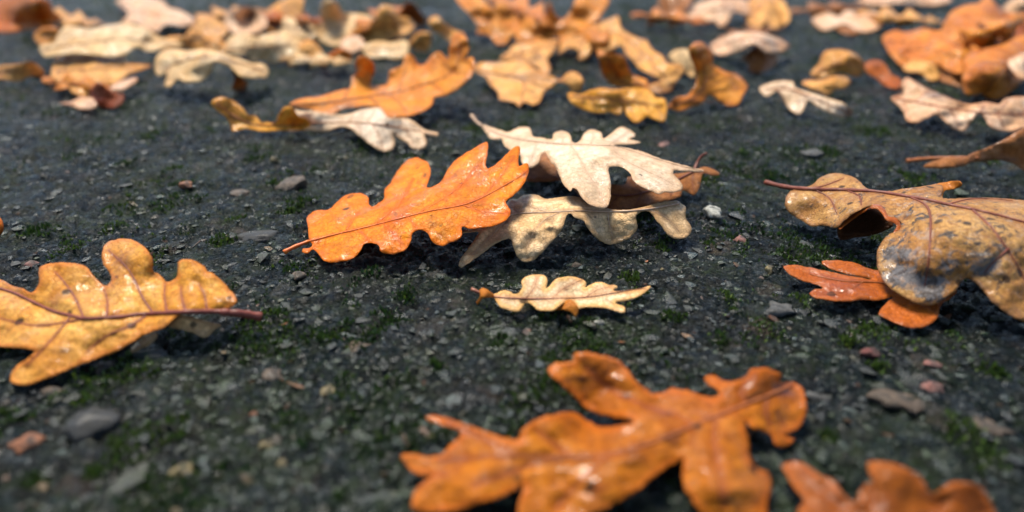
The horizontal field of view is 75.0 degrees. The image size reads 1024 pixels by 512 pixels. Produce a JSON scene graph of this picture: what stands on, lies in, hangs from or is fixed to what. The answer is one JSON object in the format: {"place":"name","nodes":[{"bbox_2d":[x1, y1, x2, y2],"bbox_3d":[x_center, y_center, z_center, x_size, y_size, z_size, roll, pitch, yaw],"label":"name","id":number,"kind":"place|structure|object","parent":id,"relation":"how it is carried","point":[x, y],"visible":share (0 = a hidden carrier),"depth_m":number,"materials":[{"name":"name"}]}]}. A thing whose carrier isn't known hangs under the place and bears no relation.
{"place":"outdoors","nodes":[
{"label":"outdoors","id":0,"kind":"place"},
{"bbox_2d":[0,0,1023,511],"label":"ground","id":1,"kind":"structure","parent":0,"point":[214,174],"depth_m":0.24,"materials":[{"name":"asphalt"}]},
{"bbox_2d":[0,218,3,233],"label":"oak leaf","id":2,"kind":"object","parent":1,"relation":"on","point":[1,227],"visible":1,"depth_m":0.26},
{"bbox_2d":[0,62,44,81],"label":"oak leaf","id":3,"kind":"object","parent":1,"relation":"on","point":[18,72],"visible":1,"depth_m":0.47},
{"bbox_2d":[7,432,45,454],"bbox_3d":[-0.120,0.046,0.165,0.008,0.003,0.007,0,29,0],"label":"pebble","id":4,"kind":"object","parent":1,"relation":"on","point":[26,442],"visible":1,"depth_m":0.16,"materials":[{"name":"orange stone"}]},
{"bbox_2d":[0,0,60,32],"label":"oak leaf","id":5,"kind":"object","parent":1,"relation":"on","point":[21,15],"visible":0.91,"depth_m":0.64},
{"bbox_2d":[24,260,39,269],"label":"pebble","id":6,"kind":"object","parent":1,"relation":"on","point":[31,263],"visible":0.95,"depth_m":0.25,"materials":[{"name":"pink stone"}]},
{"bbox_2d":[34,27,58,44],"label":"oak leaf","id":7,"kind":"object","parent":1,"relation":"on","point":[44,35],"visible":0.83,"depth_m":0.56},
{"bbox_2d":[40,386,61,396],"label":"pebble","id":8,"kind":"object","parent":1,"relation":"on","point":[51,390],"visible":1,"depth_m":0.18,"materials":[{"name":"beige stone"}]},
{"bbox_2d":[58,12,82,26],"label":"oak leaf","id":9,"kind":"object","parent":1,"relation":"on","point":[71,19],"visible":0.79,"depth_m":0.66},
{"bbox_2d":[41,73,109,90],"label":"oak leaf","id":10,"kind":"object","parent":1,"relation":"on","point":[86,83],"visible":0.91,"depth_m":0.45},
{"bbox_2d":[59,96,96,109],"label":"oak leaf","id":11,"kind":"object","parent":1,"relation":"on","point":[85,103],"visible":1,"depth_m":0.42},
{"bbox_2d":[54,7,106,27],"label":"oak leaf","id":12,"kind":"object","parent":1,"relation":"on","point":[82,19],"visible":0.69,"depth_m":0.66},
{"bbox_2d":[62,406,119,442],"bbox_3d":[-0.107,0.043,0.170,0.011,0.005,0.011,12,31,21],"label":"pebble","id":13,"kind":"object","parent":1,"relation":"on","point":[92,422],"visible":1,"depth_m":0.17,"materials":[{"name":"stone"}]},
{"bbox_2d":[51,54,150,96],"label":"oak leaf","id":14,"kind":"object","parent":1,"relation":"on","point":[104,70],"visible":0.9,"depth_m":0.47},
{"bbox_2d":[39,23,182,57],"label":"oak leaf","id":15,"kind":"object","parent":14,"relation":"on","point":[115,40],"visible":1,"depth_m":0.50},
{"bbox_2d":[95,361,115,375],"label":"pebble","id":16,"kind":"object","parent":1,"relation":"on","point":[104,365],"visible":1,"depth_m":0.19,"materials":[{"name":"black stone"}]},
{"bbox_2d":[90,82,123,108],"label":"oak leaf","id":17,"kind":"object","parent":1,"relation":"on","point":[103,96],"visible":1,"depth_m":0.42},
{"bbox_2d":[110,77,137,91],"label":"oak leaf","id":18,"kind":"object","parent":1,"relation":"on","point":[122,85],"visible":1,"depth_m":0.44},
{"bbox_2d":[0,238,262,384],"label":"oak leaf","id":19,"kind":"object","parent":1,"relation":"on","point":[63,317],"visible":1,"depth_m":0.20,"materials":[{"name":"plant"}]},
{"bbox_2d":[116,0,193,31],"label":"oak leaf","id":20,"kind":"object","parent":1,"relation":"on","point":[154,15],"visible":0.98,"depth_m":0.67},
{"bbox_2d":[167,463,193,476],"bbox_3d":[-0.079,0.051,0.159,0.006,0.002,0.004,0,29,0],"label":"pebble","id":21,"kind":"object","parent":1,"relation":"on","point":[185,470],"visible":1,"depth_m":0.16,"materials":[{"name":"stone"}]},
{"bbox_2d":[179,181,192,188],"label":"pebble","id":22,"kind":"object","parent":1,"relation":"on","point":[186,184],"visible":1,"depth_m":0.31,"materials":[{"name":"orange stone"}]},
{"bbox_2d":[160,36,225,52],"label":"oak leaf","id":23,"kind":"object","parent":1,"relation":"on","point":[212,43],"visible":0.77,"depth_m":0.55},
{"bbox_2d":[224,32,302,63],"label":"oak leaf","id":24,"kind":"object","parent":23,"relation":"on","point":[271,48],"visible":1,"depth_m":0.52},
{"bbox_2d":[186,15,228,38],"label":"oak leaf","id":25,"kind":"object","parent":1,"relation":"on","point":[204,26],"visible":0.94,"depth_m":0.62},
{"bbox_2d":[154,49,268,90],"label":"oak leaf","id":26,"kind":"object","parent":1,"relation":"on","point":[193,66],"visible":1,"depth_m":0.44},
{"bbox_2d":[195,6,265,20],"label":"oak leaf","id":27,"kind":"object","parent":1,"relation":"on","point":[218,14],"visible":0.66,"depth_m":0.68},
{"bbox_2d":[230,189,248,196],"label":"pebble","id":28,"kind":"object","parent":1,"relation":"on","point":[237,193],"visible":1,"depth_m":0.30,"materials":[{"name":"beige stone"}]},
{"bbox_2d":[220,7,267,34],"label":"oak leaf","id":29,"kind":"object","parent":1,"relation":"on","point":[238,21],"visible":0.91,"depth_m":0.64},
{"bbox_2d":[238,230,278,242],"bbox_3d":[-0.102,-0.008,0.264,0.018,0.004,0.011,-9,30,-17],"label":"pebble","id":30,"kind":"object","parent":1,"relation":"on","point":[262,236],"visible":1,"depth_m":0.26,"materials":[{"name":"stone"}]},
{"bbox_2d":[211,97,309,131],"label":"oak leaf","id":31,"kind":"object","parent":1,"relation":"on","point":[236,115],"visible":1,"depth_m":0.38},
{"bbox_2d":[259,439,273,449],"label":"pebble","id":32,"kind":"object","parent":1,"relation":"on","point":[266,444],"visible":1,"depth_m":0.16,"materials":[{"name":"stone"}]},
{"bbox_2d":[262,368,282,380],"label":"pebble","id":33,"kind":"object","parent":1,"relation":"on","point":[270,374],"visible":1,"depth_m":0.19,"materials":[{"name":"beige stone"}]},
{"bbox_2d":[276,458,287,466],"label":"pebble","id":34,"kind":"object","parent":1,"relation":"on","point":[282,462],"visible":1,"depth_m":0.16,"materials":[{"name":"stone"}]},
{"bbox_2d":[275,175,307,190],"bbox_3d":[-0.102,-0.033,0.308,0.014,0.006,0.011,0,29,0],"label":"pebble","id":35,"kind":"object","parent":1,"relation":"on","point":[294,183],"visible":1,"depth_m":0.30,"materials":[{"name":"beige stone"}]},
{"bbox_2d":[263,10,321,25],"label":"oak leaf","id":36,"kind":"object","parent":1,"relation":"on","point":[273,16],"visible":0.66,"depth_m":0.63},
{"bbox_2d":[272,17,319,37],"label":"oak leaf","id":37,"kind":"object","parent":1,"relation":"on","point":[292,26],"visible":0.87,"depth_m":0.62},
{"bbox_2d":[265,0,303,32],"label":"oak leaf","id":38,"kind":"object","parent":37,"relation":"on","point":[290,8],"visible":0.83,"depth_m":0.65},
{"bbox_2d":[292,271,306,279],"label":"pebble","id":39,"kind":"object","parent":1,"relation":"on","point":[298,275],"visible":1,"depth_m":0.23,"materials":[{"name":"beige stone"}]},
{"bbox_2d":[298,39,326,66],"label":"oak leaf","id":40,"kind":"object","parent":1,"relation":"on","point":[309,47],"visible":0.76,"depth_m":0.53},
{"bbox_2d":[277,51,354,67],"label":"oak leaf","id":41,"kind":"object","parent":1,"relation":"on","point":[301,58],"visible":1,"depth_m":0.50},
{"bbox_2d":[321,384,334,396],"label":"pebble","id":42,"kind":"object","parent":1,"relation":"on","point":[324,391],"visible":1,"depth_m":0.18,"materials":[{"name":"stone"}]},
{"bbox_2d":[328,48,351,60],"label":"oak leaf","id":43,"kind":"object","parent":1,"relation":"on","point":[343,53],"visible":0.62,"depth_m":0.53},
{"bbox_2d":[314,0,373,45],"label":"oak leaf","id":44,"kind":"object","parent":1,"relation":"on","point":[335,27],"visible":0.83,"depth_m":0.61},
{"bbox_2d":[340,35,364,52],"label":"oak leaf","id":45,"kind":"object","parent":1,"relation":"on","point":[352,43],"visible":0.92,"depth_m":0.57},
{"bbox_2d":[348,340,369,351],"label":"pebble","id":46,"kind":"object","parent":1,"relation":"on","point":[355,347],"visible":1,"depth_m":0.20,"materials":[{"name":"beige stone"}]},
{"bbox_2d":[284,107,437,151],"bbox_3d":[-0.087,-0.072,0.362,0.099,0.014,0.028,15,32,25],"label":"oak leaf","id":47,"kind":"object","parent":1,"relation":"on","point":[377,128],"visible":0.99,"depth_m":0.35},
{"bbox_2d":[290,33,474,117],"bbox_3d":[-0.071,-0.108,0.395,0.104,0.035,0.070,-23,36,-35],"label":"oak leaf","id":48,"kind":"object","parent":1,"relation":"on","point":[412,87],"visible":1,"depth_m":0.41,"materials":[{"name":"plant"}]},
{"bbox_2d":[350,4,415,35],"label":"oak leaf","id":49,"kind":"object","parent":1,"relation":"on","point":[368,28],"visible":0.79,"depth_m":0.60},
{"bbox_2d":[349,5,414,42],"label":"oak leaf","id":50,"kind":"object","parent":49,"relation":"on","point":[388,23],"visible":0.98,"depth_m":0.59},
{"bbox_2d":[362,40,408,58],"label":"oak leaf","id":51,"kind":"object","parent":1,"relation":"on","point":[390,50],"visible":1,"depth_m":0.55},
{"bbox_2d":[283,142,528,262],"bbox_3d":[-0.039,-0.025,0.267,0.092,0.026,0.083,0,29,0],"label":"oak leaf","id":52,"kind":"object","parent":1,"relation":"on","point":[470,190],"visible":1,"depth_m":0.25,"materials":[{"name":"plant"}]},
{"bbox_2d":[401,2,426,26],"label":"oak leaf","id":53,"kind":"object","parent":1,"relation":"on","point":[410,10],"visible":0.87,"depth_m":0.66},
{"bbox_2d":[409,32,431,51],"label":"oak leaf","id":54,"kind":"object","parent":1,"relation":"on","point":[420,41],"visible":1,"depth_m":0.56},
{"bbox_2d":[428,16,463,40],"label":"oak leaf","id":55,"kind":"object","parent":1,"relation":"on","point":[437,24],"visible":0.73,"depth_m":0.58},
{"bbox_2d":[1,43,965,511],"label":"leaf crumbs","id":56,"kind":"object","parent":1,"relation":"on","point":[751,431],"visible":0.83,"depth_m":0.18,"materials":[{"name":"plant"}]},
{"bbox_2d":[457,0,520,44],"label":"oak leaf","id":57,"kind":"object","parent":1,"relation":"on","point":[499,23],"visible":1,"depth_m":0.61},
{"bbox_2d":[0,0,1023,511],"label":"moss","id":58,"kind":"object","parent":1,"relation":"on","point":[320,334],"visible":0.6,"depth_m":0.21,"materials":[{"name":"plant"}]},
{"bbox_2d":[489,0,559,29],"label":"oak leaf","id":59,"kind":"object","parent":1,"relation":"on","point":[523,9],"visible":0.76,"depth_m":0.64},
{"bbox_2d":[475,60,583,106],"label":"oak leaf","id":60,"kind":"object","parent":1,"relation":"on","point":[519,83],"visible":1,"depth_m":0.45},
{"bbox_2d":[500,40,558,73],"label":"oak leaf","id":61,"kind":"object","parent":1,"relation":"on","point":[536,54],"visible":0.98,"depth_m":0.52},
{"bbox_2d":[470,274,650,316],"bbox_3d":[0.016,0.013,0.215,0.059,0.006,0.020,0,29,0],"label":"oak leaf","id":62,"kind":"object","parent":1,"relation":"on","point":[573,295],"visible":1,"depth_m":0.21,"materials":[{"name":"plant"}]},
{"bbox_2d":[515,0,608,43],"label":"oak leaf","id":63,"kind":"object","parent":1,"relation":"on","point":[582,13],"visible":0.97,"depth_m":0.59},
{"bbox_2d":[458,194,691,267],"bbox_3d":[0.024,-0.013,0.254,0.092,0.014,0.033,-5,29,-8],"label":"oak leaf","id":64,"kind":"object","parent":1,"relation":"on","point":[531,227],"visible":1,"depth_m":0.25,"materials":[{"name":"plant"}]},
{"bbox_2d":[558,35,593,60],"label":"oak leaf","id":65,"kind":"object","parent":1,"relation":"on","point":[581,44],"visible":0.81,"depth_m":0.55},
{"bbox_2d":[470,114,703,208],"bbox_3d":[0.031,-0.054,0.315,0.070,0.017,0.149,-11,30,-19],"label":"oak leaf","id":66,"kind":"object","parent":1,"relation":"on","point":[587,161],"visible":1,"depth_m":0.28,"materials":[{"name":"plant"}]},
{"bbox_2d":[576,17,614,53],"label":"oak leaf","id":67,"kind":"object","parent":1,"relation":"on","point":[592,35],"visible":0.66,"depth_m":0.53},
{"bbox_2d":[594,320,603,325],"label":"pebble","id":68,"kind":"object","parent":1,"relation":"on","point":[600,322],"visible":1,"depth_m":0.21,"materials":[{"name":"white stone"}]},
{"bbox_2d":[401,352,806,511],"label":"oak leaf","id":69,"kind":"object","parent":1,"relation":"on","point":[567,462],"visible":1,"depth_m":0.15,"materials":[{"name":"plant"}]},
{"bbox_2d":[568,88,666,122],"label":"oak leaf","id":70,"kind":"object","parent":1,"relation":"on","point":[637,105],"visible":1,"depth_m":0.40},
{"bbox_2d":[526,152,718,209],"bbox_3d":[0.049,-0.035,0.296,0.086,0.012,0.048,5,29,10],"label":"oak leaf","id":71,"kind":"object","parent":1,"relation":"on","point":[630,194],"visible":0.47,"depth_m":0.29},
{"bbox_2d":[597,50,647,87],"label":"oak leaf","id":72,"kind":"object","parent":1,"relation":"on","point":[615,71],"visible":0.98,"depth_m":0.45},
{"bbox_2d":[597,16,683,93],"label":"oak leaf","id":73,"kind":"object","parent":1,"relation":"on","point":[643,55],"visible":0.94,"depth_m":0.49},
{"bbox_2d":[630,7,712,26],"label":"oak leaf","id":74,"kind":"object","parent":1,"relation":"on","point":[658,15],"visible":1,"depth_m":0.65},
{"bbox_2d":[658,0,691,14],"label":"oak leaf","id":75,"kind":"object","parent":1,"relation":"on","point":[669,7],"visible":0.84,"depth_m":0.73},
{"bbox_2d":[668,49,693,77],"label":"oak leaf","id":76,"kind":"object","parent":1,"relation":"on","point":[681,57],"visible":0.92,"depth_m":0.49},
{"bbox_2d":[668,42,747,110],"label":"oak leaf","id":77,"kind":"object","parent":1,"relation":"on","point":[724,87],"visible":1,"depth_m":0.42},
{"bbox_2d":[703,205,721,219],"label":"pebble","id":78,"kind":"object","parent":1,"relation":"on","point":[712,212],"visible":1,"depth_m":0.28,"materials":[{"name":"white stone"}]},
{"bbox_2d":[684,0,750,26],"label":"oak leaf","id":79,"kind":"object","parent":1,"relation":"on","point":[719,12],"visible":0.9,"depth_m":0.69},
{"bbox_2d":[733,235,745,241],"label":"pebble","id":80,"kind":"object","parent":1,"relation":"on","point":[740,238],"visible":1,"depth_m":0.26,"materials":[{"name":"pink stone"}]},
{"bbox_2d":[710,32,789,72],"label":"oak leaf","id":81,"kind":"object","parent":1,"relation":"on","point":[757,59],"visible":1,"depth_m":0.51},
{"bbox_2d":[719,26,784,38],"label":"oak leaf","id":82,"kind":"object","parent":1,"relation":"on","point":[766,31],"visible":0.4,"depth_m":0.60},
{"bbox_2d":[743,0,783,28],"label":"oak leaf","id":83,"kind":"object","parent":1,"relation":"on","point":[763,12],"visible":0.9,"depth_m":0.67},
{"bbox_2d":[764,265,773,274],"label":"pebble","id":84,"kind":"object","parent":1,"relation":"on","point":[768,269],"visible":1,"depth_m":0.24,"materials":[{"name":"stone"}]},
{"bbox_2d":[750,0,789,26],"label":"oak leaf","id":85,"kind":"object","parent":1,"relation":"on","point":[783,9],"visible":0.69,"depth_m":0.68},
{"bbox_2d":[766,301,796,316],"bbox_3d":[0.087,0.017,0.217,0.011,0.004,0.008,0,29,0],"label":"pebble","id":86,"kind":"object","parent":1,"relation":"on","point":[775,309],"visible":1,"depth_m":0.21,"materials":[{"name":"grey stone"}]},
{"bbox_2d":[759,81,852,117],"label":"oak leaf","id":87,"kind":"object","parent":1,"relation":"on","point":[796,100],"visible":1,"depth_m":0.40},
{"bbox_2d":[800,149,823,158],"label":"pebble","id":88,"kind":"object","parent":1,"relation":"on","point":[814,153],"visible":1,"depth_m":0.34,"materials":[{"name":"grey stone"}]},
{"bbox_2d":[805,391,830,401],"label":"pebble","id":89,"kind":"object","parent":1,"relation":"on","point":[817,396],"visible":1,"depth_m":0.18,"materials":[{"name":"grey stone"}]},
{"bbox_2d":[802,76,850,94],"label":"oak leaf","id":90,"kind":"object","parent":1,"relation":"on","point":[829,85],"visible":1,"depth_m":0.44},
{"bbox_2d":[789,1,874,16],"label":"oak leaf","id":91,"kind":"object","parent":1,"relation":"on","point":[813,9],"visible":0.98,"depth_m":0.72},
{"bbox_2d":[810,49,864,78],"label":"oak leaf","id":92,"kind":"object","parent":1,"relation":"on","point":[837,61],"visible":1,"depth_m":0.48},
{"bbox_2d":[812,10,881,32],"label":"oak leaf","id":93,"kind":"object","parent":1,"relation":"on","point":[852,19],"visible":0.98,"depth_m":0.67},
{"bbox_2d":[836,9,860,34],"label":"oak leaf","id":94,"kind":"object","parent":1,"relation":"on","point":[846,29],"visible":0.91,"depth_m":0.65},
{"bbox_2d":[859,347,879,358],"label":"pebble","id":95,"kind":"object","parent":1,"relation":"on","point":[872,352],"visible":1,"depth_m":0.20,"materials":[{"name":"pink stone"}]},
{"bbox_2d":[783,260,956,327],"bbox_3d":[0.117,0.010,0.222,0.051,0.005,0.030,20,34,32],"label":"oak leaf","id":96,"kind":"object","parent":1,"relation":"on","point":[897,308],"visible":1,"depth_m":0.22,"materials":[{"name":"plant"}]},
{"bbox_2d":[864,60,900,88],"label":"oak leaf","id":97,"kind":"object","parent":1,"relation":"on","point":[879,71],"visible":0.98,"depth_m":0.48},
{"bbox_2d":[781,461,994,511],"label":"oak leaf","id":98,"kind":"object","parent":1,"relation":"on","point":[891,487],"visible":1,"depth_m":0.14,"materials":[{"name":"plant"}]},
{"bbox_2d":[764,173,1023,321],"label":"oak leaf","id":99,"kind":"object","parent":1,"relation":"on","point":[935,247],"visible":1,"depth_m":0.22,"materials":[{"name":"plant"}]},
{"bbox_2d":[865,389,925,413],"bbox_3d":[0.103,0.039,0.178,0.015,0.002,0.010,0,29,0],"label":"pebble","id":100,"kind":"object","parent":1,"relation":"on","point":[891,399],"visible":1,"depth_m":0.18,"materials":[{"name":"beige stone"}]},
{"bbox_2d":[856,6,943,27],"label":"oak leaf","id":101,"kind":"object","parent":1,"relation":"on","point":[887,15],"visible":0.94,"depth_m":0.64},
{"bbox_2d":[858,0,950,5],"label":"oak leaf","id":102,"kind":"object","parent":1,"relation":"on","point":[914,2],"visible":1,"depth_m":0.79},
{"bbox_2d":[903,60,939,80],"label":"oak leaf","id":103,"kind":"object","parent":1,"relation":"on","point":[929,71],"visible":1,"depth_m":0.48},
{"bbox_2d":[882,26,966,65],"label":"oak leaf","id":104,"kind":"object","parent":1,"relation":"on","point":[894,41],"visible":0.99,"depth_m":0.54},
{"bbox_2d":[899,38,971,73],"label":"oak leaf","id":105,"kind":"object","parent":104,"relation":"on","point":[947,55],"visible":0.94,"depth_m":0.50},
{"bbox_2d":[921,381,943,392],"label":"pebble","id":106,"kind":"object","parent":1,"relation":"on","point":[936,387],"visible":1,"depth_m":0.18,"materials":[{"name":"pink stone"}]},
{"bbox_2d":[923,360,942,368],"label":"pebble","id":107,"kind":"object","parent":1,"relation":"on","point":[933,364],"visible":1,"depth_m":0.19,"materials":[{"name":"pink stone"}]},
{"bbox_2d":[936,65,961,86],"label":"oak leaf","id":108,"kind":"object","parent":1,"relation":"on","point":[948,77],"visible":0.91,"depth_m":0.47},
{"bbox_2d":[891,78,1023,131],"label":"oak leaf","id":109,"kind":"object","parent":1,"relation":"on","point":[915,102],"visible":1,"depth_m":0.38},
{"bbox_2d":[906,128,1023,169],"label":"oak leaf","id":110,"kind":"object","parent":1,"relation":"on","point":[1010,148],"visible":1,"depth_m":0.32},
{"bbox_2d":[957,13,1023,48],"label":"oak leaf","id":111,"kind":"object","parent":1,"relation":"on","point":[995,29],"visible":0.87,"depth_m":0.49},
{"bbox_2d":[942,0,1015,50],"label":"oak leaf","id":112,"kind":"object","parent":111,"relation":"on","point":[965,15],"visible":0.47,"depth_m":0.56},
{"bbox_2d":[962,35,1023,99],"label":"oak leaf","id":113,"kind":"object","parent":1,"relation":"on","point":[988,73],"visible":0.93,"depth_m":0.42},
{"bbox_2d":[972,415,1017,436],"bbox_3d":[0.121,0.044,0.171,0.012,0.002,0.008,0,29,0],"label":"pebble","id":114,"kind":"object","parent":1,"relation":"on","point":[993,428],"visible":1,"depth_m":0.17,"materials":[{"name":"beige stone"}]},
{"bbox_2d":[1003,0,1023,13],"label":"oak leaf","id":115,"kind":"object","parent":1,"relation":"on","point":[1014,6],"visible":0.53,"depth_m":0.69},
{"bbox_2d":[1007,52,1023,79],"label":"oak leaf","id":116,"kind":"object","parent":1,"relation":"on","point":[1015,64],"visible":1,"depth_m":0.42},
{"bbox_2d":[1015,12,1023,36],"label":"oak leaf","id":117,"kind":"object","parent":1,"relation":"on","point":[1020,31],"visible":0.21,"depth_m":0.56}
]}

